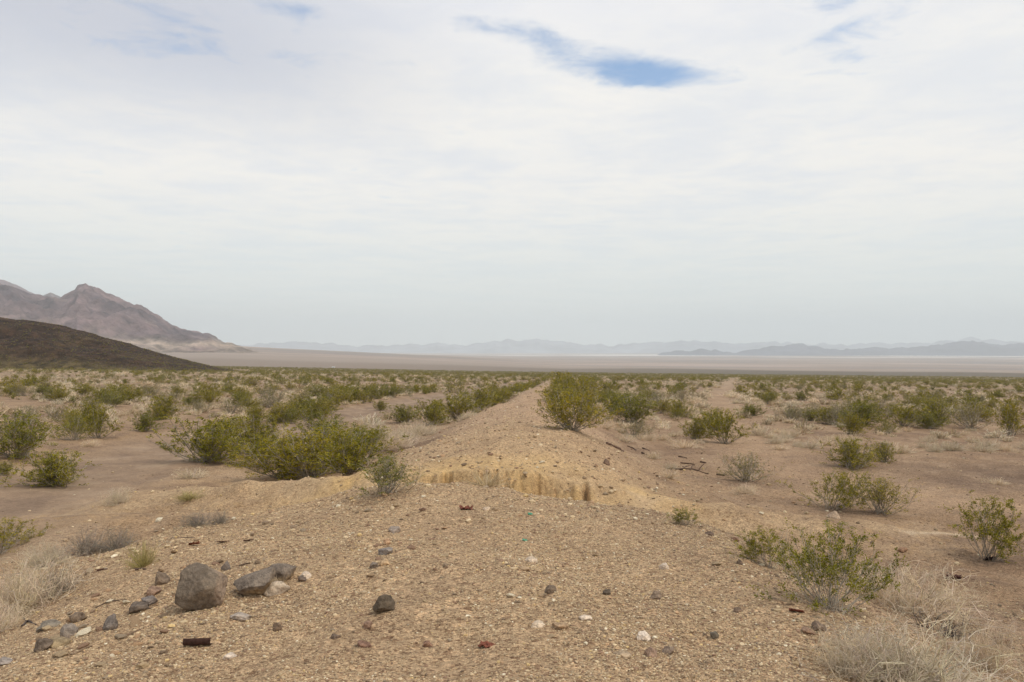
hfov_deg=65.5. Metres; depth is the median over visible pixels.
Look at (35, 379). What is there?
creosote bush
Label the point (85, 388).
creosote bush
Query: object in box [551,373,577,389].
creosote bush
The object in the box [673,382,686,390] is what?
creosote bush
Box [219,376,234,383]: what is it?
creosote bush
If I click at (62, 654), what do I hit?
stone
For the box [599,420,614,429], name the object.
pale tuft
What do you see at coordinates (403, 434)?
pale tuft
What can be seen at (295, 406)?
creosote bush
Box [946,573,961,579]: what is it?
rusty can
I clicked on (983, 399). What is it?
creosote bush
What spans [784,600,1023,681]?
dead shrub
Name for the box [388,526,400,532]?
stone
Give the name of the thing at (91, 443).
dry tuft
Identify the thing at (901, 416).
creosote bush
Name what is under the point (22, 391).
creosote bush
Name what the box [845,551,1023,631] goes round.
dead shrub
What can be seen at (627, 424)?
pale tuft
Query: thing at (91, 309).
mountain
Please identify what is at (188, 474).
dry tuft
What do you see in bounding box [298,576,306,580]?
stone
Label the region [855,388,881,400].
creosote bush
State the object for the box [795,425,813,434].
pale tuft
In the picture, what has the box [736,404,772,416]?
creosote bush
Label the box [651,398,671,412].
creosote bush
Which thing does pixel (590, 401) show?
creosote bush
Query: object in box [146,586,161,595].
stone
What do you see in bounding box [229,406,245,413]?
pale tuft
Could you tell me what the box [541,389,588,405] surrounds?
creosote bush
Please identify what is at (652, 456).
dry tuft
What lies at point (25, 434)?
creosote bush
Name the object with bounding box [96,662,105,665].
stone
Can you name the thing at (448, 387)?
creosote bush
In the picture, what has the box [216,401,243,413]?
creosote bush
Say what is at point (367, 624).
stone
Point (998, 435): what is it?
pale tuft
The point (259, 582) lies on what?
rock
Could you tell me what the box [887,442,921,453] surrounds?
pale tuft
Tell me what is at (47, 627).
stone
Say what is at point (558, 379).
creosote bush
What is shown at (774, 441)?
pale tuft
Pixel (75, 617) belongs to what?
stone
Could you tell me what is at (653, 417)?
pale tuft
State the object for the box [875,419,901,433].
creosote bush
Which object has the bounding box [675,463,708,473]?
dead branch
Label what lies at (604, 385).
creosote bush
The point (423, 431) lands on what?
dead shrub
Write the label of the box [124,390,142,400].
creosote bush
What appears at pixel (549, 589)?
stone
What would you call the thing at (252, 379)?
creosote bush
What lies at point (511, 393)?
creosote bush
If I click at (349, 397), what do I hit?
creosote bush
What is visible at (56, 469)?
creosote bush
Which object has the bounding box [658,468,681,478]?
dry tuft
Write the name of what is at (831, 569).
creosote bush
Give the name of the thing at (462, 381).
creosote bush
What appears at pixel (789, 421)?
pale tuft
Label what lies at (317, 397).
creosote bush
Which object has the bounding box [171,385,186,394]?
creosote bush
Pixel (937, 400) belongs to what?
creosote bush
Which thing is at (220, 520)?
dry tuft
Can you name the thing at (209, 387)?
creosote bush
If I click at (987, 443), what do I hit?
pale tuft
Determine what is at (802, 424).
pale tuft
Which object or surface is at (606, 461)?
stone
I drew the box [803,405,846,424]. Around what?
creosote bush
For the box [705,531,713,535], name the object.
stone
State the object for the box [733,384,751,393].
creosote bush
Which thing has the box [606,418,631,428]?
dry tuft
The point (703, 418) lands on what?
shrub
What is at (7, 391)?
creosote bush
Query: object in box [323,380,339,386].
creosote bush
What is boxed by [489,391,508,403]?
creosote bush
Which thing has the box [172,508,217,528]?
dry tuft
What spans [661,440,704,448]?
pale tuft
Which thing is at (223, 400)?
pale tuft
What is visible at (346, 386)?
creosote bush
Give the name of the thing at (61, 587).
dead shrub
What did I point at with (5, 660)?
stone
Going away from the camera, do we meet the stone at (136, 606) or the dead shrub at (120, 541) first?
the stone at (136, 606)
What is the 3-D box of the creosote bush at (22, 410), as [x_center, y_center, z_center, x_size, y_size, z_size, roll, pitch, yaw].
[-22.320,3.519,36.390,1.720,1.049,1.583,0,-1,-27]
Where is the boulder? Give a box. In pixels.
[174,562,227,610]
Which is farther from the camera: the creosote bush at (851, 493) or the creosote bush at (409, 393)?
the creosote bush at (409, 393)
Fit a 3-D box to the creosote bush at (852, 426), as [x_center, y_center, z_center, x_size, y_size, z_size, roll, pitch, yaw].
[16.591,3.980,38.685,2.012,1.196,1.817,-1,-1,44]
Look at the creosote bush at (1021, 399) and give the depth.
84.24 m
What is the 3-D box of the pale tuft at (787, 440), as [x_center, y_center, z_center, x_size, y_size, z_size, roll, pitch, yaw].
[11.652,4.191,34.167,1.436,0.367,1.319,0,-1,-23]
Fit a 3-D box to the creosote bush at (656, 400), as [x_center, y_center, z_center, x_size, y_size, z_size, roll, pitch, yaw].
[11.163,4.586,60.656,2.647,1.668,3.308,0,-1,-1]
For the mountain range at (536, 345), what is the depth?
14035.10 m
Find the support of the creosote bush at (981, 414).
on the ground
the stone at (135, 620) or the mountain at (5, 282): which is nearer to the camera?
the stone at (135, 620)
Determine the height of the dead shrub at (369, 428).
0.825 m
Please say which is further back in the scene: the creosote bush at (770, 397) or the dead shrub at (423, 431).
the creosote bush at (770, 397)
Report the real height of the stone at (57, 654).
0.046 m
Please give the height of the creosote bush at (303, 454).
1.438 m
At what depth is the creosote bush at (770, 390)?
90.50 m
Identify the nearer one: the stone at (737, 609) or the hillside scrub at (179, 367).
the stone at (737, 609)
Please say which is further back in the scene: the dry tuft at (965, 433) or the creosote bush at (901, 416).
the creosote bush at (901, 416)
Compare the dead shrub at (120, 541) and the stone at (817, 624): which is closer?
the stone at (817, 624)
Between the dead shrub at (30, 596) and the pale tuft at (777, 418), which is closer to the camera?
the dead shrub at (30, 596)
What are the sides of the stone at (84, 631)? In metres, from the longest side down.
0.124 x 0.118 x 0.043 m
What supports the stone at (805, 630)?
on the ground
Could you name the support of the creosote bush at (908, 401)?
on the ground
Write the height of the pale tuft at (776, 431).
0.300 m
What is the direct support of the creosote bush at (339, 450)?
on the ground
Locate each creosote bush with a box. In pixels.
[0,382,28,394]
[0,385,17,395]
[0,409,72,459]
[0,448,101,486]
[0,460,15,475]
[0,516,53,553]
[3,375,20,384]
[5,407,44,424]
[6,385,36,395]
[15,376,41,385]
[17,379,37,386]
[31,385,50,394]
[33,379,56,387]
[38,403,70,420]
[40,386,73,400]
[42,414,99,440]
[44,388,69,400]
[47,382,66,391]
[51,408,93,429]
[64,398,113,421]
[65,403,129,438]
[69,382,94,395]
[76,387,113,402]
[78,398,102,407]
[96,391,127,406]
[97,389,130,403]
[98,383,140,401]
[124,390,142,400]
[130,411,169,430]
[130,412,279,464]
[135,389,149,397]
[136,393,191,420]
[140,387,158,395]
[143,385,163,396]
[155,392,176,402]
[166,391,186,400]
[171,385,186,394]
[179,398,210,412]
[181,396,200,405]
[183,392,203,403]
[185,381,226,395]
[191,388,222,404]
[200,414,269,438]
[207,412,288,452]
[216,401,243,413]
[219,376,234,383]
[219,431,284,466]
[222,384,235,392]
[223,385,257,395]
[223,435,336,479]
[225,391,249,404]
[235,395,262,408]
[239,378,254,384]
[240,376,263,384]
[244,404,269,420]
[248,379,260,386]
[252,390,288,407]
[253,385,272,393]
[256,420,398,479]
[262,401,300,422]
[263,386,276,393]
[273,375,286,382]
[274,408,298,423]
[278,392,313,404]
[283,380,294,389]
[284,400,316,418]
[287,426,409,474]
[293,405,344,436]
[295,378,313,385]
[297,417,381,455]
[299,399,333,417]
[300,392,331,406]
[302,401,332,416]
[304,384,329,394]
[305,396,348,413]
[321,388,344,397]
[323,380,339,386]
[325,388,349,397]
[329,389,362,404]
[335,383,354,391]
[340,378,364,385]
[341,385,374,398]
[348,424,391,452]
[352,452,425,496]
[355,390,369,402]
[356,384,375,392]
[367,385,387,398]
[373,400,392,410]
[377,383,403,397]
[379,404,420,422]
[399,386,413,394]
[401,398,461,425]
[407,384,419,392]
[432,389,497,418]
[442,383,454,391]
[448,377,465,385]
[452,388,469,397]
[456,383,468,390]
[460,386,501,409]
[489,388,516,398]
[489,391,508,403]
[490,388,509,399]
[508,382,528,390]
[508,385,524,392]
[530,389,624,431]
[538,383,582,401]
[540,385,580,403]
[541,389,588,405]
[544,374,575,388]
[551,371,568,379]
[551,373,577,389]
[562,376,602,402]
[577,391,607,417]
[596,381,621,389]
[597,390,635,403]
[597,394,632,414]
[602,392,659,422]
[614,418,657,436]
[640,389,667,398]
[642,391,672,409]
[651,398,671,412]
[662,399,697,417]
[666,506,702,524]
[669,408,688,417]
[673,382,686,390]
[673,389,692,400]
[677,418,714,439]
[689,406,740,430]
[693,407,757,443]
[714,450,785,482]
[727,525,797,568]
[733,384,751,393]
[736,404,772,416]
[746,517,908,616]
[751,389,760,397]
[753,392,779,403]
[755,382,771,392]
[761,386,781,395]
[773,403,811,420]
[778,468,876,510]
[794,390,810,400]
[794,408,822,420]
[795,389,814,400]
[801,403,828,414]
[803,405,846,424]
[810,435,880,468]
[815,404,854,424]
[820,387,849,399]
[820,394,882,411]
[834,412,875,434]
[836,396,885,420]
[839,401,896,425]
[850,471,921,515]
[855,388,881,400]
[862,397,904,415]
[868,441,902,462]
[874,402,939,425]
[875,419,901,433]
[887,390,900,398]
[887,407,920,421]
[895,395,924,406]
[906,399,966,425]
[907,413,951,428]
[908,388,930,398]
[915,388,948,398]
[920,396,958,408]
[938,488,1023,562]
[940,393,962,403]
[940,401,1003,428]
[952,397,986,416]
[957,386,977,397]
[957,394,978,404]
[962,405,995,420]
[965,394,990,403]
[984,400,1001,409]
[993,396,1023,435]
[1010,392,1023,401]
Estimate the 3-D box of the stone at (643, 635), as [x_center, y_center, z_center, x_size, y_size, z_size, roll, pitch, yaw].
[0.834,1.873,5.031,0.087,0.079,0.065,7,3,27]
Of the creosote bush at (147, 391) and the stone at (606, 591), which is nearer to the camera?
the stone at (606, 591)
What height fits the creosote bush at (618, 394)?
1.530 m
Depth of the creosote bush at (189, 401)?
56.57 m
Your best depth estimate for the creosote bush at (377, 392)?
74.60 m
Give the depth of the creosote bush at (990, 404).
68.99 m
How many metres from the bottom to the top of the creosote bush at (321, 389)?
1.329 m
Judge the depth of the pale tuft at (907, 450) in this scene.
29.91 m
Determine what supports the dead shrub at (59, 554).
on the ground
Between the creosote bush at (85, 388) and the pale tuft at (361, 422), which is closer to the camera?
the pale tuft at (361, 422)
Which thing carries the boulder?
on the ground
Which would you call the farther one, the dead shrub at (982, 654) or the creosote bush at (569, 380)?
the creosote bush at (569, 380)
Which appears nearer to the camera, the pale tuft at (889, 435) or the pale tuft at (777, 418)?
the pale tuft at (889, 435)
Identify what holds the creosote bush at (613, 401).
on the ground
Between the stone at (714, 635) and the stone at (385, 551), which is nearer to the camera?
the stone at (714, 635)
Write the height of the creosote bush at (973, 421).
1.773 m
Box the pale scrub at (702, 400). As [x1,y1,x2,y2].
[0,366,1023,446]
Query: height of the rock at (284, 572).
0.179 m
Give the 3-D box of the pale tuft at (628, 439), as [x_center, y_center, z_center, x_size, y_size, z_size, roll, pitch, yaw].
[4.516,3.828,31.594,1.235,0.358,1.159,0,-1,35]
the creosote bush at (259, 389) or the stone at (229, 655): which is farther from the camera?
the creosote bush at (259, 389)
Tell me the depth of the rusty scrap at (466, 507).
9.30 m
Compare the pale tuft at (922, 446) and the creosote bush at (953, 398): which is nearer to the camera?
the pale tuft at (922, 446)
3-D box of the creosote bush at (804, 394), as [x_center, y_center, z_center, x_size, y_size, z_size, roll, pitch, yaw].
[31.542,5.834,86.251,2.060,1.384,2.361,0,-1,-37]
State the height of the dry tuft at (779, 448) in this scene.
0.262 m
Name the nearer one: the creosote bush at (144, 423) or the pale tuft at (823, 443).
the pale tuft at (823, 443)
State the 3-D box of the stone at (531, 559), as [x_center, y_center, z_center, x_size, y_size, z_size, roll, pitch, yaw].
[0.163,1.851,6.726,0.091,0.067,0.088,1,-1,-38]
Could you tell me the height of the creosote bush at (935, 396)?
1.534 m
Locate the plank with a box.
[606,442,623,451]
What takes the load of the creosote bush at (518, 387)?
on the ground
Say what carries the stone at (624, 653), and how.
on the ground
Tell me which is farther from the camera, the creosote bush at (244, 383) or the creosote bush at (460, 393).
the creosote bush at (244, 383)
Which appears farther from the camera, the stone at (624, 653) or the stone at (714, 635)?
the stone at (714, 635)
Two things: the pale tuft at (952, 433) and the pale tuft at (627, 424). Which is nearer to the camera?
the pale tuft at (952, 433)
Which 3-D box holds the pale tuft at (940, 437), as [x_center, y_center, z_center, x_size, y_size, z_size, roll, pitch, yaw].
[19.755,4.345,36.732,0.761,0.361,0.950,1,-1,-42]
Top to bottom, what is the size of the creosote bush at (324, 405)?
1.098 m
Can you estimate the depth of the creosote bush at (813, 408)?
55.05 m
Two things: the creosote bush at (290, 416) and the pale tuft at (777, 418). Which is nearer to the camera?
the creosote bush at (290, 416)
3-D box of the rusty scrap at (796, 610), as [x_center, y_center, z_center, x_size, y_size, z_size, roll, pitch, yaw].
[2.016,1.908,5.641,0.101,0.021,0.046,0,-24,29]
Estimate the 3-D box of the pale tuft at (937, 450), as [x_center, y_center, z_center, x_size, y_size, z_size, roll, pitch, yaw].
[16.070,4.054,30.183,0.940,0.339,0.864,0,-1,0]
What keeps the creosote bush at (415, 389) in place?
on the ground
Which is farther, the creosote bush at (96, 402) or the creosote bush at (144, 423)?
the creosote bush at (96, 402)
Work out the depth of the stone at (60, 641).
5.56 m
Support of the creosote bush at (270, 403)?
on the ground
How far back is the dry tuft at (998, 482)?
21.66 m
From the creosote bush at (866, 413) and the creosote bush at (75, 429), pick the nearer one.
the creosote bush at (75, 429)
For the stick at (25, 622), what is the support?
on the ground
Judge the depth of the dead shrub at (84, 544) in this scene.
11.50 m
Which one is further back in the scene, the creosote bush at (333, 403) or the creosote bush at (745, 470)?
the creosote bush at (333, 403)
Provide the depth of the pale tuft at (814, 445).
30.95 m
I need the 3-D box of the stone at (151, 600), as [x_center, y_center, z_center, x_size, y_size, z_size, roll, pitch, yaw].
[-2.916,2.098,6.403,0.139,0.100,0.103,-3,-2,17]
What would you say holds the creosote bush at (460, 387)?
on the ground
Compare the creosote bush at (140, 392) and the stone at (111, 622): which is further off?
the creosote bush at (140, 392)
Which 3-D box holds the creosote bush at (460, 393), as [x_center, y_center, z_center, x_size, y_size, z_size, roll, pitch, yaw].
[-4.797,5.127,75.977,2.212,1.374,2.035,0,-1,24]
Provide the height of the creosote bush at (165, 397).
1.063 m
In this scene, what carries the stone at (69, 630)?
on the ground
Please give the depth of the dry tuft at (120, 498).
15.87 m
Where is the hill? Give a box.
[0,317,237,370]
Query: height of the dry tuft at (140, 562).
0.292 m
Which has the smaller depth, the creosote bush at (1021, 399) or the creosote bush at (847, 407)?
the creosote bush at (847, 407)
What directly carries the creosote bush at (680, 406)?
on the ground
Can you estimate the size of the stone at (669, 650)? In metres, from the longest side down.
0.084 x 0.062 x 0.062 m
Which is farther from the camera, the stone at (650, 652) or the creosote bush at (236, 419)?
the creosote bush at (236, 419)
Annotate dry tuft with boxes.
[81,438,99,446]
[95,484,134,506]
[114,538,162,569]
[166,487,207,502]
[168,467,211,479]
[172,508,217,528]
[208,508,231,524]
[462,469,509,487]
[584,412,601,423]
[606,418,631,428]
[641,451,661,458]
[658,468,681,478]
[659,463,681,469]
[727,481,761,495]
[767,443,791,449]
[958,431,971,435]
[981,477,1011,485]
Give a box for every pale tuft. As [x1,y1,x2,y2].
[104,414,119,420]
[184,409,201,415]
[210,411,220,417]
[217,397,229,402]
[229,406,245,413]
[345,420,365,425]
[353,413,388,425]
[387,422,423,434]
[387,428,420,440]
[455,415,467,420]
[460,412,475,417]
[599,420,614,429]
[617,434,635,442]
[620,421,634,428]
[635,432,649,440]
[641,431,658,441]
[644,415,660,419]
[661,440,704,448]
[734,410,752,417]
[745,423,771,436]
[764,436,786,444]
[766,414,784,421]
[771,428,781,432]
[773,435,793,442]
[780,417,798,422]
[781,429,805,437]
[786,440,807,446]
[788,418,814,428]
[789,422,812,430]
[792,440,824,449]
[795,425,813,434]
[804,436,837,445]
[835,431,865,444]
[883,433,896,436]
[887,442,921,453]
[894,445,914,453]
[912,440,942,447]
[916,437,938,442]
[927,444,944,452]
[930,432,948,438]
[931,431,954,437]
[938,441,972,451]
[947,429,962,437]
[963,442,996,452]
[965,437,980,442]
[972,436,1004,451]
[977,429,1015,437]
[995,437,1013,441]
[997,444,1012,451]
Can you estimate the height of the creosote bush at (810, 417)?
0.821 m
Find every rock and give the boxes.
[233,566,277,595]
[263,581,289,596]
[268,563,296,582]
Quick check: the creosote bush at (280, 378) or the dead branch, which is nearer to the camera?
the dead branch
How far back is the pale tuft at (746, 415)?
51.90 m
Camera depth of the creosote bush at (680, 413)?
49.61 m
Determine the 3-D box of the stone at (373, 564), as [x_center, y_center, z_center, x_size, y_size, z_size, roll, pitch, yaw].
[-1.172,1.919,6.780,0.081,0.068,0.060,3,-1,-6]
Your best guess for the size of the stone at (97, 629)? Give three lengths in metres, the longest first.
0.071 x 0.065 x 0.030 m
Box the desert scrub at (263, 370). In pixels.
[0,366,1023,404]
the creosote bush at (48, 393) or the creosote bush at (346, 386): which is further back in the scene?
the creosote bush at (346, 386)
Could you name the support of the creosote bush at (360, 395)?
on the ground
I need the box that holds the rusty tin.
[183,638,211,645]
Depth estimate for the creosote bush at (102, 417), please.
31.78 m
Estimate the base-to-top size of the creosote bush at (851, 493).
1.010 m
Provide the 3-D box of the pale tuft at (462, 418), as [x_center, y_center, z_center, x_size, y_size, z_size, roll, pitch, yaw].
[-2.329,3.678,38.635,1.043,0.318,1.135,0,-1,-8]
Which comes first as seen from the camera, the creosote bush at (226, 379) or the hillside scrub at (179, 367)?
the creosote bush at (226, 379)
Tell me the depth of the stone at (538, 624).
5.17 m
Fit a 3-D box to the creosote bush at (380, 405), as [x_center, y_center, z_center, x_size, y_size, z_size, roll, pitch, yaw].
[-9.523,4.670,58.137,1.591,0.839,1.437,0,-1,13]
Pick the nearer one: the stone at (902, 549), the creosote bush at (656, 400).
the stone at (902, 549)
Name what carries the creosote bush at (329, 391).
on the ground
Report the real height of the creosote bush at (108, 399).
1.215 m
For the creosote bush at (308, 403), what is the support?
on the ground
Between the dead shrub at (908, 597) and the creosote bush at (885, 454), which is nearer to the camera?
the dead shrub at (908, 597)
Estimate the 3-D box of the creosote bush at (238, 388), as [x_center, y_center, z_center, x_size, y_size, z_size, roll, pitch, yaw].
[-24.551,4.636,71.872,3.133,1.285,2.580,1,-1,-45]
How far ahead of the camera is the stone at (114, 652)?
5.28 m
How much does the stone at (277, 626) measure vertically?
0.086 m
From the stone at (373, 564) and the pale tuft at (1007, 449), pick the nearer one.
the stone at (373, 564)
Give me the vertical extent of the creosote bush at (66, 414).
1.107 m
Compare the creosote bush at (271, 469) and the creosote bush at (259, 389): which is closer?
the creosote bush at (271, 469)
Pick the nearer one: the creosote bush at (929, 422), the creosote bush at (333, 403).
the creosote bush at (929, 422)
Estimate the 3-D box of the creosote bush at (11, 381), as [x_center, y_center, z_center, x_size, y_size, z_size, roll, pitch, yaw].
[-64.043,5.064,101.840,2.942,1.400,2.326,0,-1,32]
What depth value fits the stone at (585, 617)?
5.28 m
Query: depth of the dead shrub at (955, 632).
6.48 m
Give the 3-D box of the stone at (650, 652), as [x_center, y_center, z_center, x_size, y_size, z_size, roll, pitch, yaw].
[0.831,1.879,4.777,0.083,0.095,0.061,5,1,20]
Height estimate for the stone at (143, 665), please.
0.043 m
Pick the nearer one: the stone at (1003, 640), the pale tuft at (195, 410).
the stone at (1003, 640)
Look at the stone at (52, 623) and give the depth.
6.41 m
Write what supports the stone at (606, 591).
on the ground
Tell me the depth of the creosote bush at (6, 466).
21.05 m
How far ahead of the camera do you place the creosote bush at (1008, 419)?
38.84 m
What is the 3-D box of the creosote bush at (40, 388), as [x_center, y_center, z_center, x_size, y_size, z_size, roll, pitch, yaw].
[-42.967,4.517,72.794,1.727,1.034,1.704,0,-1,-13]
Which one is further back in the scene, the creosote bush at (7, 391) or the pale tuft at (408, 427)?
the creosote bush at (7, 391)
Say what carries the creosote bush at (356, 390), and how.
on the ground
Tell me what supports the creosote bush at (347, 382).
on the ground
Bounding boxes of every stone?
[0,657,12,664]
[33,638,52,651]
[36,619,60,631]
[42,625,51,630]
[50,636,69,647]
[52,650,65,656]
[57,652,67,657]
[60,623,78,637]
[69,612,84,622]
[75,626,90,636]
[77,643,88,648]
[95,627,102,631]
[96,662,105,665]
[103,614,117,629]
[110,650,120,654]
[115,634,126,638]
[129,601,148,613]
[130,616,140,626]
[136,662,149,667]
[141,595,157,605]
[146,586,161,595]
[155,571,169,585]
[160,629,169,632]
[221,561,230,570]
[222,652,236,658]
[230,612,251,620]
[273,623,281,630]
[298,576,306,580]
[300,571,310,578]
[330,634,340,638]
[357,640,371,647]
[363,621,371,628]
[369,562,378,568]
[373,594,394,612]
[378,547,392,554]
[380,559,389,565]
[383,538,390,544]
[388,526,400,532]
[423,640,432,646]
[525,556,537,562]
[531,620,544,627]
[544,585,555,593]
[552,622,568,628]
[578,615,592,620]
[602,589,610,594]
[603,459,609,465]
[613,650,631,658]
[637,631,650,640]
[644,647,656,657]
[650,590,661,598]
[659,563,668,568]
[662,646,673,654]
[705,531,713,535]
[710,631,718,638]
[733,607,742,612]
[801,626,815,634]
[811,620,826,630]
[826,511,839,518]
[897,547,906,552]
[991,636,1010,645]
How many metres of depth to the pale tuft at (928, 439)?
34.92 m
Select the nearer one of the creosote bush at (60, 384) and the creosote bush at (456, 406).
the creosote bush at (456, 406)
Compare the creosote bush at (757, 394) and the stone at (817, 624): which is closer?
the stone at (817, 624)
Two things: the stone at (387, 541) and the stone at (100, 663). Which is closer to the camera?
the stone at (100, 663)
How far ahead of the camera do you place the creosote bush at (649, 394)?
80.12 m
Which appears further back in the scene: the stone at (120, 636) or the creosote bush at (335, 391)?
the creosote bush at (335, 391)
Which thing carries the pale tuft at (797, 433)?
on the ground
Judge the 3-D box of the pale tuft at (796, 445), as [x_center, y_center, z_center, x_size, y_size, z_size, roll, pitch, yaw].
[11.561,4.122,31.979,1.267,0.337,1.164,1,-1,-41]
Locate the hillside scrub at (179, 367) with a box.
[1,317,234,371]
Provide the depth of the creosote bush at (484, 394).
57.38 m
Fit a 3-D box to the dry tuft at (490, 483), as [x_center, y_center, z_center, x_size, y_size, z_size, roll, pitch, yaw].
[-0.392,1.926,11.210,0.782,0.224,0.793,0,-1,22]
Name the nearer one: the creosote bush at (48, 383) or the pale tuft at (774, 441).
the pale tuft at (774, 441)
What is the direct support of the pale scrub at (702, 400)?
on the ground
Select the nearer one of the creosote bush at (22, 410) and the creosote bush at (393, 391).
the creosote bush at (22, 410)
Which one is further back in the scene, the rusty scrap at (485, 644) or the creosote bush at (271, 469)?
the creosote bush at (271, 469)
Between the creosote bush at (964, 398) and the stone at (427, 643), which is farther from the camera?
the creosote bush at (964, 398)
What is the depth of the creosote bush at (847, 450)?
25.10 m
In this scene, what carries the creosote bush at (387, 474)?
on the ground
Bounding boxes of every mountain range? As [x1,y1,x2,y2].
[239,336,1023,352]
[658,340,1023,355]
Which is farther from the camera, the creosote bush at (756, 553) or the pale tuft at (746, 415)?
the pale tuft at (746, 415)
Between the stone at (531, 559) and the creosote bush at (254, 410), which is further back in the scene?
the creosote bush at (254, 410)
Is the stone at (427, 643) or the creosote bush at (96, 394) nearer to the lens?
the stone at (427, 643)
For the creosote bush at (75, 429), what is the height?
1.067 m
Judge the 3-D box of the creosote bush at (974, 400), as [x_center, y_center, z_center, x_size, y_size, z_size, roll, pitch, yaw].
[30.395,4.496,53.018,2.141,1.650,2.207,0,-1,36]
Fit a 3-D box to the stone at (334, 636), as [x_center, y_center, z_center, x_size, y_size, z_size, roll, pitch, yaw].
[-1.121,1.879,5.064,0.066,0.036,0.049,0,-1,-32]
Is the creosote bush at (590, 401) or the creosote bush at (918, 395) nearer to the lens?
the creosote bush at (590, 401)
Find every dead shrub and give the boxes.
[0,547,106,619]
[0,594,40,632]
[15,538,87,569]
[31,560,87,599]
[54,526,118,557]
[84,524,141,554]
[352,421,393,439]
[373,430,429,450]
[396,420,442,436]
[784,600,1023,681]
[792,621,940,681]
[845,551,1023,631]
[892,605,978,639]
[942,613,1023,681]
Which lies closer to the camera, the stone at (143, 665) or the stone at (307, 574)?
the stone at (143, 665)
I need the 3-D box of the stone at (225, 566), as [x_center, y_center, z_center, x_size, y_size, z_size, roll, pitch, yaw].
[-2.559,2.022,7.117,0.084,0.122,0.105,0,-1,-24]
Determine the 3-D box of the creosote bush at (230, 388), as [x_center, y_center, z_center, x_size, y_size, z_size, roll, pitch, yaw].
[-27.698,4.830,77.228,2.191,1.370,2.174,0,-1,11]
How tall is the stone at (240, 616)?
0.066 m
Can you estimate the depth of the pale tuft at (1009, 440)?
35.32 m
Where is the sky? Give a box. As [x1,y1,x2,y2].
[0,0,1023,346]
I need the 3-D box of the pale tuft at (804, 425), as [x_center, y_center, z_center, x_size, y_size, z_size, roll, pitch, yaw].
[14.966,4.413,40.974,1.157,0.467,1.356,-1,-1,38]
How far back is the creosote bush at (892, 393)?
94.49 m
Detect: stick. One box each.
[21,618,36,626]
[71,645,92,654]
[116,627,143,639]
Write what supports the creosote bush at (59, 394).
on the ground
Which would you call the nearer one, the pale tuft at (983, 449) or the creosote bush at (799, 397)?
the pale tuft at (983, 449)
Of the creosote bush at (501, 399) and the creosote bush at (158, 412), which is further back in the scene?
the creosote bush at (501, 399)
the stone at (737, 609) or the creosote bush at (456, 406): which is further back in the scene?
the creosote bush at (456, 406)
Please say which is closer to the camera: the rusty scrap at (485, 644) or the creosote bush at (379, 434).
the rusty scrap at (485, 644)
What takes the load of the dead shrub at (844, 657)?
on the ground
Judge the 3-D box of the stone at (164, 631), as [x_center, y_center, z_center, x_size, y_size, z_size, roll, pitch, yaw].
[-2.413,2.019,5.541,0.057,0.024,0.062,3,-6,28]
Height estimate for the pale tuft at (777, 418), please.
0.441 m
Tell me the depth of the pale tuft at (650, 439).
33.01 m
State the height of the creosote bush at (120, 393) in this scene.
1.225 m
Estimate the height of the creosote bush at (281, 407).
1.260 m
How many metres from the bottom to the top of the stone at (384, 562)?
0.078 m
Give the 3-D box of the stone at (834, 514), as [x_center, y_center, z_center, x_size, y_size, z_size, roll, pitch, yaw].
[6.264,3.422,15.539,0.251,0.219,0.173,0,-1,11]
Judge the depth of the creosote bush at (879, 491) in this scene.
16.46 m
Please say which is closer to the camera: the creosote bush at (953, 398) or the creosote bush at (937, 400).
the creosote bush at (937, 400)
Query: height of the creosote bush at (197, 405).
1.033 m
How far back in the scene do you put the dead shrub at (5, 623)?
6.87 m
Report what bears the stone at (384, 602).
on the ground
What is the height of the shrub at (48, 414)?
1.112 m
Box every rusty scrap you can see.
[459,505,473,509]
[477,640,495,647]
[789,608,803,612]
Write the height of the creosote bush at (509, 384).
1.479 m
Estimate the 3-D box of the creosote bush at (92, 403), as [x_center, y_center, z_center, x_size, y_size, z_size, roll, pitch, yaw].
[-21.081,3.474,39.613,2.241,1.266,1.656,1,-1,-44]
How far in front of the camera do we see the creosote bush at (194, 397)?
57.07 m
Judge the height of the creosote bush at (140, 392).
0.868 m
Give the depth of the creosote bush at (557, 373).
98.27 m
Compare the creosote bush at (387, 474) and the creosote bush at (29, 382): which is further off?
the creosote bush at (29, 382)
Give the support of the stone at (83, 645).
on the ground
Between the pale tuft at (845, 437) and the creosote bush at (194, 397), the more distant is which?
the creosote bush at (194, 397)
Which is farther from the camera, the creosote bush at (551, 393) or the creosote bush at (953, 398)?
the creosote bush at (953, 398)
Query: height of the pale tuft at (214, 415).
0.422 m
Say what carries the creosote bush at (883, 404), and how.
on the ground
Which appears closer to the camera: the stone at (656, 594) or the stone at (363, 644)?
the stone at (363, 644)
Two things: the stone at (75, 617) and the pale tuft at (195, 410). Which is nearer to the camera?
the stone at (75, 617)
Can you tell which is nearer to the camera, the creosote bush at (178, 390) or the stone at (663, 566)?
the stone at (663, 566)
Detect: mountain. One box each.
[0,280,60,297]
[0,283,255,352]
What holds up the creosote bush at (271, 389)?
on the ground
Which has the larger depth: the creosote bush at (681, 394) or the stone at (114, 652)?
the creosote bush at (681, 394)
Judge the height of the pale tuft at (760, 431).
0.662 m
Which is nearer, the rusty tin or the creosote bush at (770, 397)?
the rusty tin
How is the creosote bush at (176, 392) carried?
on the ground
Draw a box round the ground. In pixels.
[0,346,1023,681]
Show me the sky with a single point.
(357, 173)
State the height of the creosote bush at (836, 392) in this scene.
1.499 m

